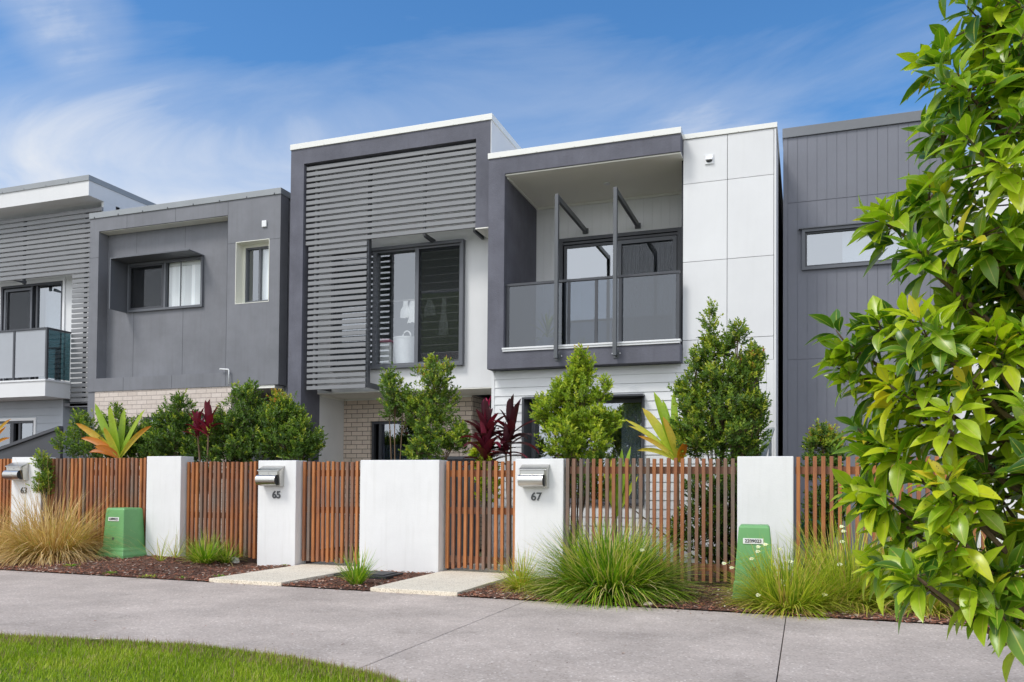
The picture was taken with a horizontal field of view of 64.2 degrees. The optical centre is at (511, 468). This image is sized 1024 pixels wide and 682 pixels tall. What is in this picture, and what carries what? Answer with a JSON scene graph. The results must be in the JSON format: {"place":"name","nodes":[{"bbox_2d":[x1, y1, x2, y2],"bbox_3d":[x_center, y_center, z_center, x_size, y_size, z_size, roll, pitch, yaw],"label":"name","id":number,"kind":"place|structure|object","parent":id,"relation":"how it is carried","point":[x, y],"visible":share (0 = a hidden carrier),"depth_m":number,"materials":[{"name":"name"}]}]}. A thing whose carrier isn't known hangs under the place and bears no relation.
{"place":"outdoors","nodes":[
{"label":"outdoors","id":0,"kind":"place"},
{"bbox_2d":[0,629,409,681],"bbox_3d":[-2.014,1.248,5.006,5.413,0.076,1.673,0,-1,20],"label":"lawn grass","id":1,"kind":"structure","parent":0,"point":[126,649],"depth_m":5.33,"materials":[{"name":"green plant"}]},
{"bbox_2d":[209,558,358,586],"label":"entry path","id":2,"kind":"structure","parent":0,"point":[288,574],"depth_m":10.41,"materials":[{"name":"beige concrete"}]},
{"bbox_2d":[370,563,513,596],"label":"entry path","id":3,"kind":"structure","parent":0,"point":[453,582],"depth_m":9.71,"materials":[{"name":"beige concrete"}]},
{"bbox_2d":[467,443,500,506],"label":"shrub","id":4,"kind":"object","parent":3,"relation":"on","point":[473,451],"visible":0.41,"depth_m":11.42,"materials":[{"name":"green plant"}]},
{"bbox_2d":[0,547,963,678],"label":"ground","id":5,"kind":"structure","parent":0,"point":[480,552],"depth_m":8.93,"materials":[{"name":"brown soil"}]},
{"bbox_2d":[0,426,63,458],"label":"raked screen","id":6,"kind":"object","parent":5,"relation":"on","point":[26,446],"visible":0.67,"depth_m":15.08,"materials":[{"name":"grey metal"}]},
{"bbox_2d":[0,175,155,505],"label":"townhouse","id":7,"kind":"structure","parent":5,"relation":"on","point":[44,262],"depth_m":17.34,"materials":[{"name":"white paint"}]},
{"bbox_2d":[0,281,62,380],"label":"sliding door","id":8,"kind":"structure","parent":7,"relation":"in","point":[35,305],"depth_m":18.30,"materials":[{"name":"grey glass"}]},
{"bbox_2d":[146,456,193,556],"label":"masonry pier","id":9,"kind":"structure","parent":5,"relation":"on","point":[166,502],"depth_m":12.53,"materials":[{"name":"white paint"}]},
{"bbox_2d":[135,388,218,465],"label":"shrub","id":10,"kind":"object","parent":5,"relation":"on","point":[177,416],"visible":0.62,"depth_m":13.43,"materials":[{"name":"green plant"}]},
{"bbox_2d":[87,187,290,542],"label":"townhouse","id":11,"kind":"structure","parent":5,"relation":"on","point":[192,295],"depth_m":15.99,"materials":[{"name":"grey paint"}]},
{"bbox_2d":[127,256,203,312],"bbox_3d":[-6.561,-3.714,17.255,2.090,1.570,2.170,0,-1,20],"label":"window frame","id":12,"kind":"structure","parent":11,"relation":"in","point":[171,284],"depth_m":16.29,"materials":[{"name":"grey glass"}]},
{"bbox_2d":[143,416,209,493],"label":"lower window","id":13,"kind":"structure","parent":11,"relation":"in","point":[202,417],"depth_m":17.77,"materials":[{"name":"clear glass"}]},
{"bbox_2d":[245,246,268,302],"bbox_3d":[-4.512,-3.608,16.257,0.836,1.517,1.660,0,-1,20],"label":"window frame","id":14,"kind":"structure","parent":11,"relation":"in","point":[257,258],"depth_m":15.58,"materials":[{"name":"grey metal"}]},
{"bbox_2d":[248,421,272,542],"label":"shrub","id":15,"kind":"object","parent":5,"relation":"on","point":[268,458],"depth_m":15.64,"materials":[{"name":"plant"}]},
{"bbox_2d":[257,460,305,565],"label":"masonry pier","id":16,"kind":"structure","parent":5,"relation":"on","point":[279,539],"depth_m":11.82,"materials":[{"name":"paint"}]},
{"bbox_2d":[255,466,284,486],"bbox_3d":[-3.494,0.111,11.775,0.372,0.301,0.191,0,-1,20],"label":"letterbox","id":17,"kind":"object","parent":16,"relation":"attached to","point":[270,476],"visible":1,"depth_m":11.73,"materials":[{"name":"silver metal"}]},
{"bbox_2d":[259,471,277,474],"bbox_3d":[-3.511,0.069,11.756,0.318,0.055,0.028,0,-1,20],"label":"access door","id":18,"kind":"structure","parent":17,"relation":"in","point":[260,472],"depth_m":11.75,"materials":[{"name":"silver metal"}]},
{"bbox_2d":[302,461,359,563],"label":"batten gate","id":19,"kind":"structure","parent":16,"relation":"attached to","point":[350,495],"depth_m":11.69,"materials":[{"name":"brown wood"}]},
{"bbox_2d":[359,460,446,572],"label":"masonry pier","id":20,"kind":"structure","parent":5,"relation":"on","point":[402,515],"depth_m":11.15,"materials":[{"name":"white paint"}]},
{"bbox_2d":[288,113,521,549],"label":"townhouse","id":21,"kind":"structure","parent":5,"relation":"on","point":[400,213],"depth_m":14.48,"materials":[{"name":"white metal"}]},
{"bbox_2d":[380,339,394,363],"bbox_3d":[-2.278,-2.087,15.003,0.252,0.569,0.220,0,-1,20],"label":"laundry bin","id":22,"kind":"object","parent":21,"relation":"on","point":[387,353],"visible":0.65,"depth_m":14.91,"materials":[{"name":"white plastic"}]},
{"bbox_2d":[330,239,465,371],"bbox_3d":[-1.639,-3.001,15.562,2.840,2.790,2.400,0,-1,20],"label":"window frame","id":23,"kind":"structure","parent":21,"relation":"in","point":[416,271],"depth_m":16.66,"materials":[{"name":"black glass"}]},
{"bbox_2d":[371,421,430,459],"bbox_3d":[-1.843,0.189,16.290,1.715,2.540,1.620,0,-1,20],"label":"porch window","id":24,"kind":"structure","parent":21,"relation":"in","point":[380,448],"depth_m":16.34,"materials":[{"name":"black glass"}]},
{"bbox_2d":[393,330,413,362],"bbox_3d":[-1.932,-2.157,14.828,0.470,0.632,0.470,0,-1,20],"label":"laundry basket","id":25,"kind":"object","parent":21,"relation":"on","point":[404,348],"visible":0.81,"depth_m":14.65,"materials":[{"name":"white plastic"}]},
{"bbox_2d":[371,295,458,303],"bbox_3d":[-1.801,-3.028,14.664,2.500,0.024,0.028,0,-1,20],"label":"hanging rail","id":26,"kind":"object","parent":21,"relation":"attached to","point":[412,299],"visible":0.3,"depth_m":14.68,"materials":[{"name":"metal"}]},
{"bbox_2d":[400,301,409,317],"bbox_3d":[-1.912,-2.857,14.682,0.196,0.315,0.076,0,-1,20],"label":"hanging garment","id":27,"kind":"object","parent":26,"relation":"hanging from","point":[405,311],"visible":1,"depth_m":14.68,"materials":[{"name":"white fabric"}]},
{"bbox_2d":[407,300,414,323],"bbox_3d":[-1.778,-2.807,14.634,0.248,0.415,0.074,0,-1,20],"label":"hanging garment","id":28,"kind":"object","parent":26,"relation":"hanging from","point":[412,311],"visible":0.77,"depth_m":14.63,"materials":[{"name":"white fabric"}]},
{"bbox_2d":[424,299,435,316],"bbox_3d":[-1.461,-2.859,14.518,0.225,0.318,0.074,0,-1,20],"label":"hanging garment","id":29,"kind":"object","parent":26,"relation":"hanging from","point":[430,311],"visible":0.91,"depth_m":14.51,"materials":[{"name":"grey fabric"}]},
{"bbox_2d":[439,298,448,335],"bbox_3d":[-1.204,-2.678,14.415,0.165,0.678,0.074,0,-1,20],"label":"hanging garment","id":30,"kind":"object","parent":26,"relation":"hanging from","point":[443,323],"visible":0.96,"depth_m":14.42,"materials":[{"name":"grey fabric"}]},
{"bbox_2d":[0,548,1021,628],"bbox_3d":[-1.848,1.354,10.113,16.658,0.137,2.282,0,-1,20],"label":"bark mulch","id":31,"kind":"object","parent":5,"relation":"on","point":[7,566],"visible":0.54,"depth_m":10.04,"materials":[{"name":"brown wood"}]},
{"bbox_2d":[0,419,9,441],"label":"cordyline","id":32,"kind":"object","parent":31,"relation":"on","point":[2,429],"visible":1,"depth_m":14.56,"materials":[{"name":"orange plant"}]},
{"bbox_2d":[0,459,11,537],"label":"batten fence","id":33,"kind":"object","parent":31,"relation":"on","point":[4,485],"visible":0.34,"depth_m":13.81,"materials":[{"name":"brown wood"}]},
{"bbox_2d":[0,504,24,551],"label":"straw grass","id":34,"kind":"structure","parent":31,"relation":"on","point":[9,529],"depth_m":12.92,"materials":[{"name":"beige plant"}]},
{"bbox_2d":[9,536,30,559],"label":"strap tuft","id":35,"kind":"object","parent":31,"relation":"on","point":[20,550],"visible":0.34,"depth_m":11.90,"materials":[{"name":"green plant"}]},
{"bbox_2d":[11,457,55,537],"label":"masonry pier","id":36,"kind":"structure","parent":31,"relation":"on","point":[21,484],"depth_m":13.51,"materials":[{"name":"paint"}]},
{"bbox_2d":[2,462,28,480],"bbox_3d":[-8.187,0.049,13.461,0.372,0.301,0.191,0,-1,20],"label":"letterbox","id":37,"kind":"object","parent":36,"relation":"attached to","point":[12,471],"visible":0.99,"depth_m":13.42,"materials":[{"name":"silver metal"}]},
{"bbox_2d":[6,467,20,469],"bbox_3d":[-8.203,0.007,13.442,0.318,0.055,0.028,0,-1,20],"label":"access door","id":38,"kind":"structure","parent":37,"relation":"in","point":[7,468],"depth_m":13.43,"materials":[{"name":"silver metal"}]},
{"bbox_2d":[25,447,56,526],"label":"creeper","id":39,"kind":"object","parent":36,"relation":"attached to","point":[44,483],"visible":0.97,"depth_m":13.33,"materials":[{"name":"green plant"}]},
{"bbox_2d":[0,476,96,559],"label":"straw grass","id":40,"kind":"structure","parent":31,"relation":"on","point":[5,539],"depth_m":12.46,"materials":[{"name":"beige plant"}]},
{"bbox_2d":[0,455,141,570],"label":"straw grass","id":41,"kind":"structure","parent":31,"relation":"on","point":[44,547],"depth_m":11.95,"materials":[{"name":"beige plant"}]},
{"bbox_2d":[47,458,146,548],"bbox_3d":[-6.654,0.567,13.151,2.150,1.472,0.089,0,-1,20],"label":"batten fence","id":42,"kind":"object","parent":31,"relation":"on","point":[122,472],"visible":0.51,"depth_m":13.12,"materials":[{"name":"brown wood"}]},
{"bbox_2d":[49,402,149,532],"bbox_3d":[-7.091,0.145,14.103,2.191,2.620,0.944,0,-1,20],"label":"shrub","id":43,"kind":"object","parent":31,"relation":"on","point":[87,447],"visible":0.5,"depth_m":14.07,"materials":[{"name":"green plant"}]},
{"bbox_2d":[76,404,150,457],"bbox_3d":[-6.563,0.172,13.445,1.597,2.534,0.318,0,-1,11],"label":"cordyline","id":44,"kind":"object","parent":31,"relation":"on","point":[114,443],"visible":0.91,"depth_m":13.47,"materials":[{"name":"green plant"}]},
{"bbox_2d":[95,507,146,558],"bbox_3d":[-5.967,1.030,12.563,0.590,0.850,0.590,0,-1,20],"label":"utility cover","id":45,"kind":"object","parent":31,"relation":"on","point":[122,522],"visible":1,"depth_m":12.40,"materials":[{"name":"green plastic"}]},
{"bbox_2d":[145,532,173,560],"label":"strap tuft","id":46,"kind":"object","parent":31,"relation":"on","point":[160,555],"visible":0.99,"depth_m":11.82,"materials":[{"name":"green plant"}]},
{"bbox_2d":[150,525,192,557],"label":"strap tuft","id":47,"kind":"object","parent":31,"relation":"on","point":[175,552],"visible":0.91,"depth_m":12.14,"materials":[{"name":"green plant"}]},
{"bbox_2d":[123,407,241,481],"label":"shrub","id":48,"kind":"object","parent":31,"relation":"on","point":[132,454],"visible":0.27,"depth_m":13.63,"materials":[{"name":"green plant"}]},
{"bbox_2d":[182,399,223,541],"bbox_3d":[-4.890,0.170,12.996,0.689,2.551,0.514,0,-2,35],"label":"cordyline","id":49,"kind":"object","parent":31,"relation":"on","point":[199,424],"visible":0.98,"depth_m":12.96,"materials":[{"name":"red plant"}]},
{"bbox_2d":[176,529,232,563],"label":"strap tuft","id":50,"kind":"object","parent":31,"relation":"on","point":[207,556],"visible":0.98,"depth_m":11.69,"materials":[{"name":"green plant"}]},
{"bbox_2d":[186,461,257,558],"bbox_3d":[-4.339,0.619,12.319,1.370,1.444,0.089,0,-1,20],"label":"batten fence","id":51,"kind":"object","parent":31,"relation":"on","point":[217,473],"visible":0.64,"depth_m":12.29,"materials":[{"name":"brown wood"}]},
{"bbox_2d":[199,535,252,565],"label":"strap tuft","id":52,"kind":"object","parent":31,"relation":"on","point":[226,554],"visible":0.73,"depth_m":11.94,"materials":[{"name":"green plant"}]},
{"bbox_2d":[231,556,239,562],"bbox_3d":[-4.089,1.375,12.069,0.139,0.151,0.119,0,-1,20],"label":"stone","id":53,"kind":"object","parent":31,"relation":"on","point":[237,559],"visible":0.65,"depth_m":12.03,"materials":[{"name":"grey stone"}]},
{"bbox_2d":[190,377,286,553],"bbox_3d":[-4.322,-0.021,13.149,1.725,2.951,1.207,1,-1,-7],"label":"shrub","id":54,"kind":"object","parent":31,"relation":"on","point":[239,445],"visible":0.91,"depth_m":12.99,"materials":[{"name":"green plant"}]},
{"bbox_2d":[249,388,328,461],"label":"shrub","id":55,"kind":"object","parent":31,"relation":"on","point":[298,440],"visible":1,"depth_m":12.70,"materials":[{"name":"green plant"}]},
{"bbox_2d":[327,547,383,584],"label":"strap tuft","id":56,"kind":"object","parent":31,"relation":"on","point":[355,576],"visible":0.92,"depth_m":9.70,"materials":[{"name":"green plant"}]},
{"bbox_2d":[334,571,402,579],"bbox_3d":[-1.862,1.408,10.607,0.770,0.116,0.470,0,-1,20],"label":"meter box","id":57,"kind":"object","parent":31,"relation":"on","point":[383,575],"visible":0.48,"depth_m":10.46,"materials":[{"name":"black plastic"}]},
{"bbox_2d":[376,352,471,459],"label":"shrub","id":58,"kind":"object","parent":31,"relation":"on","point":[427,413],"visible":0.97,"depth_m":11.96,"materials":[{"name":"green plant"}]},
{"bbox_2d":[423,456,476,555],"bbox_3d":[-1.022,0.642,13.109,1.060,1.670,0.070,0,-1,20],"label":"side fence","id":59,"kind":"object","parent":31,"relation":"on","point":[456,458],"visible":0.06,"depth_m":13.01,"materials":[{"name":"brown wood"}]},
{"bbox_2d":[459,396,510,567],"bbox_3d":[-0.366,0.208,11.437,0.825,2.478,0.791,2,-2,-44],"label":"cordyline","id":60,"kind":"object","parent":31,"relation":"on","point":[485,440],"visible":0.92,"depth_m":11.38,"materials":[{"name":"red plant"}]},
{"bbox_2d":[487,394,538,568],"bbox_3d":[-0.009,0.200,11.418,0.798,2.499,0.710,1,-1,-13],"label":"cordyline","id":61,"kind":"object","parent":31,"relation":"on","point":[508,435],"visible":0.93,"depth_m":11.35,"materials":[{"name":"red plant"}]},
{"bbox_2d":[481,543,552,595],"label":"strap tuft","id":62,"kind":"object","parent":31,"relation":"on","point":[513,583],"visible":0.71,"depth_m":9.26,"materials":[{"name":"green plant"}]},
{"bbox_2d":[528,343,627,550],"bbox_3d":[0.874,-0.142,11.127,1.378,3.187,0.954,0,-1,20],"label":"shrub","id":63,"kind":"object","parent":31,"relation":"on","point":[577,420],"visible":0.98,"depth_m":11.05,"materials":[{"name":"green plant"}]},
{"bbox_2d":[501,513,721,610],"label":"strap grass","id":64,"kind":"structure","parent":31,"relation":"on","point":[608,570],"depth_m":8.59,"materials":[{"name":"green plant"}]},
{"bbox_2d":[604,447,637,529],"bbox_3d":[1.422,0.577,10.665,0.453,1.734,0.125,0,-1,13],"label":"cordyline","id":65,"kind":"object","parent":31,"relation":"on","point":[623,484],"visible":0.41,"depth_m":10.64,"materials":[{"name":"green plant"}]},
{"bbox_2d":[566,458,735,583],"bbox_3d":[1.677,0.623,10.075,2.100,1.503,0.089,0,-1,20],"label":"batten fence","id":66,"kind":"object","parent":31,"relation":"on","point":[653,470],"visible":0.66,"depth_m":9.98,"materials":[{"name":"brown wood"}]},
{"bbox_2d":[576,445,736,580],"bbox_3d":[2.062,0.559,10.575,2.706,1.796,0.918,0,-1,20],"label":"shrub","id":67,"kind":"object","parent":31,"relation":"on","point":[598,455],"visible":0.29,"depth_m":10.36,"materials":[{"name":"green plant"}]},
{"bbox_2d":[626,392,688,577],"bbox_3d":[1.887,0.217,10.635,0.831,2.458,0.311,0,-1,20],"label":"cordyline","id":68,"kind":"object","parent":31,"relation":"on","point":[667,441],"visible":0.88,"depth_m":10.62,"materials":[{"name":"yellow plant"}]},
{"bbox_2d":[667,296,772,579],"bbox_3d":[2.653,-0.395,10.534,1.371,3.697,1.003,0,-1,20],"label":"shrub","id":69,"kind":"object","parent":31,"relation":"on","point":[733,423],"visible":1,"depth_m":10.40,"materials":[{"name":"green plant"}]},
{"bbox_2d":[733,524,772,598],"bbox_3d":[2.651,1.041,8.928,0.463,0.850,0.463,0,-1,20],"label":"utility box","id":70,"kind":"object","parent":31,"relation":"on","point":[752,532],"visible":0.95,"depth_m":8.77,"materials":[{"name":"green plastic"}]},
{"bbox_2d":[709,534,875,619],"bbox_3d":[2.768,1.138,8.177,1.783,1.118,1.803,0,-1,20],"label":"iris clump","id":71,"kind":"object","parent":31,"relation":"on","point":[775,589],"visible":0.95,"depth_m":7.90,"materials":[{"name":"green plant"}]},
{"bbox_2d":[800,519,820,546],"bbox_3d":[3.631,1.005,9.863,0.306,0.781,0.078,0,-1,20],"label":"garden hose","id":72,"kind":"object","parent":31,"relation":"on","point":[803,524],"visible":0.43,"depth_m":9.87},
{"bbox_2d":[800,418,849,555],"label":"shrub","id":73,"kind":"object","parent":31,"relation":"on","point":[822,437],"visible":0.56,"depth_m":10.10,"materials":[{"name":"green plant"}]},
{"bbox_2d":[792,556,872,612],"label":"iris clump","id":74,"kind":"object","parent":31,"relation":"on","point":[841,597],"visible":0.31,"depth_m":8.00,"materials":[{"name":"green plant"}]},
{"bbox_2d":[750,506,958,619],"bbox_3d":[3.532,1.038,8.555,2.378,1.478,2.278,0,-1,20],"label":"iris clump","id":75,"kind":"object","parent":31,"relation":"on","point":[849,568],"visible":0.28,"depth_m":8.29,"materials":[{"name":"green plant"}]},
{"bbox_2d":[795,456,985,575],"bbox_3d":[4.385,0.616,9.103,2.316,1.517,0.088,0,-1,20],"label":"batten fence","id":76,"kind":"object","parent":31,"relation":"on","point":[815,469],"visible":0.23,"depth_m":9.36,"materials":[{"name":"brown wood"}]},
{"bbox_2d":[842,531,983,622],"bbox_3d":[4.142,1.074,8.151,2.006,1.322,2.144,0,-1,20],"label":"iris clump","id":77,"kind":"object","parent":31,"relation":"on","point":[937,606],"visible":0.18,"depth_m":7.81,"materials":[{"name":"green plant"}]},
{"bbox_2d":[938,531,1022,615],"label":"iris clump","id":78,"kind":"object","parent":31,"relation":"on","point":[986,551],"visible":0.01,"depth_m":7.93,"materials":[{"name":"green plant"}]},
{"bbox_2d":[0,570,1023,681],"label":"footpath","id":79,"kind":"structure","parent":5,"relation":"on","point":[420,638],"depth_m":6.62,"materials":[{"name":"grey concrete"}]},
{"bbox_2d":[806,0,1023,681],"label":"leafy tree","id":80,"kind":"object","parent":79,"relation":"on","point":[986,588],"visible":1,"depth_m":3.15,"materials":[{"name":"green plant"}]},
{"bbox_2d":[515,459,565,578],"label":"masonry pier","id":81,"kind":"structure","parent":5,"relation":"on","point":[537,510],"depth_m":10.48,"materials":[{"name":"paint"}]},
{"bbox_2d":[445,461,515,571],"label":"batten gate","id":82,"kind":"structure","parent":81,"relation":"attached to","point":[477,510],"depth_m":10.91,"materials":[{"name":"brown wood"}]},
{"bbox_2d":[517,464,549,487],"bbox_3d":[0.275,0.098,10.422,0.372,0.301,0.191,0,-1,20],"label":"letterbox","id":83,"kind":"object","parent":81,"relation":"attached to","point":[533,475],"visible":1,"depth_m":10.38,"materials":[{"name":"silver metal"}]},
{"bbox_2d":[520,470,543,474],"bbox_3d":[0.259,0.055,10.403,0.318,0.055,0.028,0,-1,20],"label":"access door","id":84,"kind":"structure","parent":83,"relation":"in","point":[521,471],"depth_m":10.40,"materials":[{"name":"silver metal"}]},
{"bbox_2d":[487,122,782,562],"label":"townhouse","id":85,"kind":"structure","parent":5,"relation":"on","point":[623,257],"depth_m":12.75,"materials":[{"name":"white paint"}]},
{"bbox_2d":[531,398,641,502],"bbox_3d":[1.228,-0.275,13.175,1.876,1.643,0.172,0,-1,20],"label":"window frame","id":86,"kind":"structure","parent":85,"relation":"in","point":[630,437],"depth_m":12.99,"materials":[{"name":"grey metal"}]},
{"bbox_2d":[559,227,681,342],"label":"sliding door","id":87,"kind":"structure","parent":85,"relation":"in","point":[658,250],"depth_m":14.20,"materials":[{"name":"grey glass"}]},
{"bbox_2d":[736,429,758,543],"bbox_3d":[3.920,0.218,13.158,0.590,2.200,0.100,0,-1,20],"label":"shrub","id":88,"kind":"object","parent":85,"relation":"in","point":[754,429],"depth_m":13.18,"materials":[{"name":"plant"}]},
{"bbox_2d":[761,427,774,455],"bbox_3d":[3.464,0.436,11.068,0.195,2.065,1.224,0,-1,26],"label":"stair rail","id":89,"kind":"object","parent":85,"relation":"attached to","point":[765,451],"visible":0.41,"depth_m":11.25,"materials":[{"name":"grey metal"}]},
{"bbox_2d":[737,456,793,575],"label":"masonry pier","id":90,"kind":"structure","parent":5,"relation":"on","point":[765,489],"depth_m":9.54,"materials":[{"name":"white paint"}]},
{"bbox_2d":[782,110,1023,566],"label":"townhouse","id":91,"kind":"structure","parent":5,"relation":"on","point":[832,171],"depth_m":12.75,"materials":[{"name":"metal"}]},
{"bbox_2d":[798,220,916,270],"bbox_3d":[5.664,-3.472,13.484,1.790,1.300,2.000,0,-1,20],"label":"window frame","id":92,"kind":"structure","parent":91,"relation":"in","point":[823,247],"depth_m":12.80,"materials":[{"name":"grey glass"}]},
{"bbox_2d":[986,473,1023,576],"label":"masonry pier","id":93,"kind":"structure","parent":5,"relation":"on","point":[1010,506],"depth_m":8.71,"materials":[{"name":"white paint"}]},
{"bbox_2d":[0,0,1017,203],"label":"sky","id":94,"kind":"structure","parent":0,"point":[155,101],"materials":[{"name":"blue"}]}
]}

